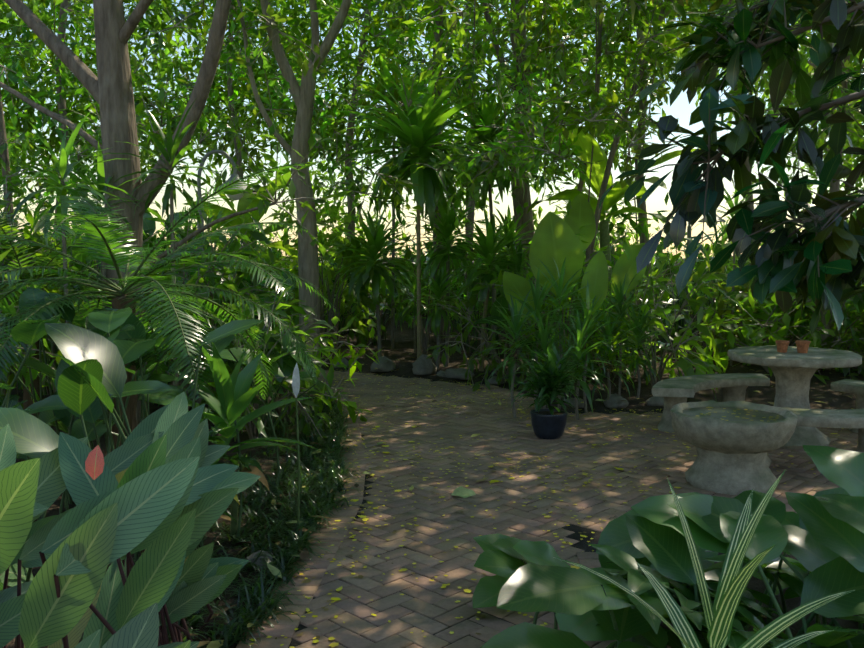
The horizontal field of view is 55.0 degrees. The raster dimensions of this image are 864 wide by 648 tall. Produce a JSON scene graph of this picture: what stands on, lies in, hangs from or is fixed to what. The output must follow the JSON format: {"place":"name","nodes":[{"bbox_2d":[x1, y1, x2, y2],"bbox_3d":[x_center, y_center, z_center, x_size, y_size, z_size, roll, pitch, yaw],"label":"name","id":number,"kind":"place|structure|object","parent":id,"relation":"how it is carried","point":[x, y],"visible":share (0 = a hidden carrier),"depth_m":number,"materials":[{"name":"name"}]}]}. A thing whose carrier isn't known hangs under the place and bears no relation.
{"place":"outdoors","nodes":[
{"label":"outdoors","id":0,"kind":"place"},
{"bbox_2d":[0,0,863,257],"label":"sky","id":1,"kind":"structure","parent":0,"point":[681,109],"materials":[{"name":"white"}]},
{"bbox_2d":[1,307,863,647],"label":"garden bed soil","id":2,"kind":"structure","parent":0,"point":[401,353],"depth_m":9.32,"materials":[{"name":"brown soil"}]},
{"bbox_2d":[0,287,264,459],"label":"broad leaves","id":3,"kind":"object","parent":2,"relation":"on","point":[90,370],"visible":0.9,"depth_m":3.91,"materials":[{"name":"green plant"}]},
{"bbox_2d":[0,323,279,642],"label":"plant stems","id":4,"kind":"object","parent":2,"relation":"on","point":[109,442],"visible":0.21,"depth_m":4.58,"materials":[{"name":"green plant"}]},
{"bbox_2d":[111,341,321,537],"bbox_3d":[-1.177,0.667,4.458,0.874,1.178,1.137,4,6,41],"label":"peace lily plant","id":5,"kind":"object","parent":2,"relation":"on","point":[230,403],"depth_m":4.53,"materials":[{"name":"green plant"}]},
{"bbox_2d":[234,363,299,504],"bbox_3d":[-0.928,0.585,4.425,0.523,0.707,0.258,-2,5,-25],"label":"peace lily flower","id":6,"kind":"object","parent":5,"relation":"attached to","point":[295,388],"visible":0.62,"depth_m":4.42,"materials":[{"name":"white plant"}]},
{"bbox_2d":[80,379,364,647],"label":"plants","id":7,"kind":"object","parent":2,"relation":"on","point":[233,626],"visible":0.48,"depth_m":4.82,"materials":[{"name":"green plant"}]},
{"bbox_2d":[197,150,256,403],"bbox_3d":[-2.181,-0.481,8.812,0.661,2.702,0.450,0,5,-1],"label":"garden lamp","id":8,"kind":"object","parent":2,"relation":"on","point":[232,176],"visible":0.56,"depth_m":8.67,"materials":[{"name":"metal"}]},
{"bbox_2d":[226,190,243,199],"bbox_3d":[-2.075,-1.410,8.738,0.190,0.215,0.190,0,5,-1],"label":"garden lamp globe","id":9,"kind":"object","parent":8,"relation":"attached to","point":[239,196],"visible":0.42,"depth_m":8.69,"materials":[{"name":"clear glass"}]},
{"bbox_2d":[237,0,351,367],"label":"pale tree trunks","id":10,"kind":"object","parent":2,"relation":"on","point":[308,263],"visible":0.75,"depth_m":11.72,"materials":[{"name":"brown plant"}]},
{"bbox_2d":[1,99,761,333],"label":"shrub strap leaves","id":11,"kind":"object","parent":2,"relation":"on","point":[65,169],"visible":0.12,"depth_m":7.10,"materials":[{"name":"green plant"}]},
{"bbox_2d":[0,0,849,425],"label":"tree trunks","id":12,"kind":"object","parent":2,"relation":"on","point":[110,88],"visible":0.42,"depth_m":7.42,"materials":[{"name":"brown plant"}]},
{"bbox_2d":[599,0,863,335],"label":"tree","id":13,"kind":"object","parent":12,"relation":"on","point":[782,270],"depth_m":4.61,"materials":[{"name":"green plant"}]},
{"bbox_2d":[0,212,863,405],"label":"shrub leaves","id":14,"kind":"object","parent":2,"relation":"on","point":[163,398],"visible":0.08,"depth_m":10.02,"materials":[{"name":"green plant"}]},
{"bbox_2d":[244,354,663,569],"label":"rocks","id":15,"kind":"object","parent":2,"relation":"on","point":[422,364],"visible":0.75,"depth_m":10.70,"materials":[{"name":"grey stone"}]},
{"bbox_2d":[321,51,675,412],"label":"dracaena plants","id":16,"kind":"object","parent":2,"relation":"on","point":[422,129],"visible":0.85,"depth_m":11.26,"materials":[{"name":"green plant"}]},
{"bbox_2d":[376,138,640,419],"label":"plant stems","id":17,"kind":"object","parent":2,"relation":"on","point":[419,340],"visible":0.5,"depth_m":11.65,"materials":[{"name":"plant"}]},
{"bbox_2d":[473,445,863,647],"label":"broad leaf plant","id":18,"kind":"object","parent":2,"relation":"on","point":[819,535],"visible":0.71,"depth_m":2.79,"materials":[{"name":"green plant"}]},
{"bbox_2d":[683,214,725,348],"bbox_3d":[4.605,-0.848,13.993,0.633,2.602,0.448,3,6,34],"label":"garden lamp","id":19,"kind":"object","parent":2,"relation":"on","point":[689,227],"visible":0.31,"depth_m":13.94,"materials":[{"name":"metal"}]},
{"bbox_2d":[554,469,854,647],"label":"variegated plant","id":20,"kind":"object","parent":2,"relation":"on","point":[735,578],"visible":1,"depth_m":2.06,"materials":[{"name":"green plant"}]},
{"bbox_2d":[283,258,746,305],"bbox_3d":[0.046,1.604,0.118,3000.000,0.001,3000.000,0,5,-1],"label":"ground","id":21,"kind":"structure","parent":0,"point":[473,262],"depth_m":255.75,"materials":[{"name":"soil"}]},
{"bbox_2d":[0,392,260,647],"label":"calathea","id":22,"kind":"object","parent":21,"relation":"on","point":[159,488],"depth_m":2.14,"materials":[{"name":"green plant"}]},
{"bbox_2d":[0,162,336,451],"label":"cycad","id":23,"kind":"object","parent":21,"relation":"on","point":[122,253],"depth_m":5.05,"materials":[{"name":"green plant"}]},
{"bbox_2d":[0,0,863,309],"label":"tree","id":24,"kind":"object","parent":21,"relation":"on","point":[28,52],"depth_m":13.64,"materials":[{"name":"green plant"}]},
{"bbox_2d":[0,163,863,445],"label":"shrub","id":25,"kind":"object","parent":21,"relation":"on","point":[742,300],"depth_m":10.11,"materials":[{"name":"green plant"}]},
{"bbox_2d":[177,116,699,392],"bbox_3d":[-0.068,-1.268,13.243,8.289,3.647,5.520,3,6,35],"label":"plant","id":26,"kind":"object","parent":21,"relation":"on","point":[556,238],"depth_m":9.85,"materials":[{"name":"green plant"}]},
{"bbox_2d":[236,369,857,647],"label":"brick path","id":27,"kind":"structure","parent":0,"point":[448,424],"depth_m":5.49,"materials":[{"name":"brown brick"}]},
{"bbox_2d":[15,353,852,647],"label":"leaf litter","id":28,"kind":"object","parent":27,"relation":"on","point":[462,491],"visible":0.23,"depth_m":5.51,"materials":[{"name":"plant"}]},
{"bbox_2d":[530,408,567,439],"bbox_3d":[1.027,0.883,7.292,0.329,0.228,0.331,0,5,-1],"label":"plant pot","id":29,"kind":"object","parent":27,"relation":"on","point":[550,427],"visible":0.92,"depth_m":7.17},
{"bbox_2d":[534,411,563,414],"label":"potting soil","id":30,"kind":"structure","parent":29,"relation":"on","point":[547,413],"depth_m":7.31,"materials":[{"name":"brown soil"}]},
{"bbox_2d":[512,342,592,414],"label":"potted plant leaves","id":31,"kind":"object","parent":30,"relation":"on","point":[552,374],"visible":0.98,"depth_m":7.20,"materials":[{"name":"green plant"}]},
{"bbox_2d":[249,371,857,647],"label":"fallen petals","id":32,"kind":"object","parent":27,"relation":"on","point":[363,517],"visible":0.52,"depth_m":5.46,"materials":[{"name":"yellow plant"}]},
{"bbox_2d":[670,400,797,494],"bbox_3d":[2.086,0.855,5.800,0.849,0.530,0.863,0,5,-1],"label":"stone birdbath","id":33,"kind":"object","parent":27,"relation":"on","point":[731,458],"visible":0.92,"depth_m":5.57,"materials":[{"name":"stone"}]},
{"bbox_2d":[682,407,784,421],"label":"water","id":34,"kind":"structure","parent":33,"relation":"in","point":[728,411],"depth_m":5.82,"materials":[{"name":"liquid"}]},
{"bbox_2d":[696,407,778,421],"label":"birdbath petals","id":35,"kind":"object","parent":34,"relation":"on","point":[734,413],"visible":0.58,"depth_m":5.79,"materials":[{"name":"plant"}]},
{"bbox_2d":[652,373,863,466],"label":"stone benches","id":36,"kind":"object","parent":27,"relation":"on","point":[678,390],"visible":0.65,"depth_m":7.49,"materials":[{"name":"stone"}]},
{"bbox_2d":[727,345,861,448],"bbox_3d":[3.081,0.624,7.086,1.066,0.787,1.043,0,5,-1],"label":"stone table","id":37,"kind":"object","parent":27,"relation":"on","point":[793,370],"visible":0.81,"depth_m":6.92,"materials":[{"name":"stone"}]},
{"bbox_2d":[775,340,810,352],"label":"terracotta pots","id":38,"kind":"object","parent":37,"relation":"on","point":[801,345],"visible":1,"depth_m":6.96,"materials":[{"name":"brown ceramic"}]},
{"bbox_2d":[533,544,863,647],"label":"stems","id":39,"kind":"object","parent":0,"point":[750,610],"depth_m":2.77,"materials":[{"name":"green plant"}]}
]}

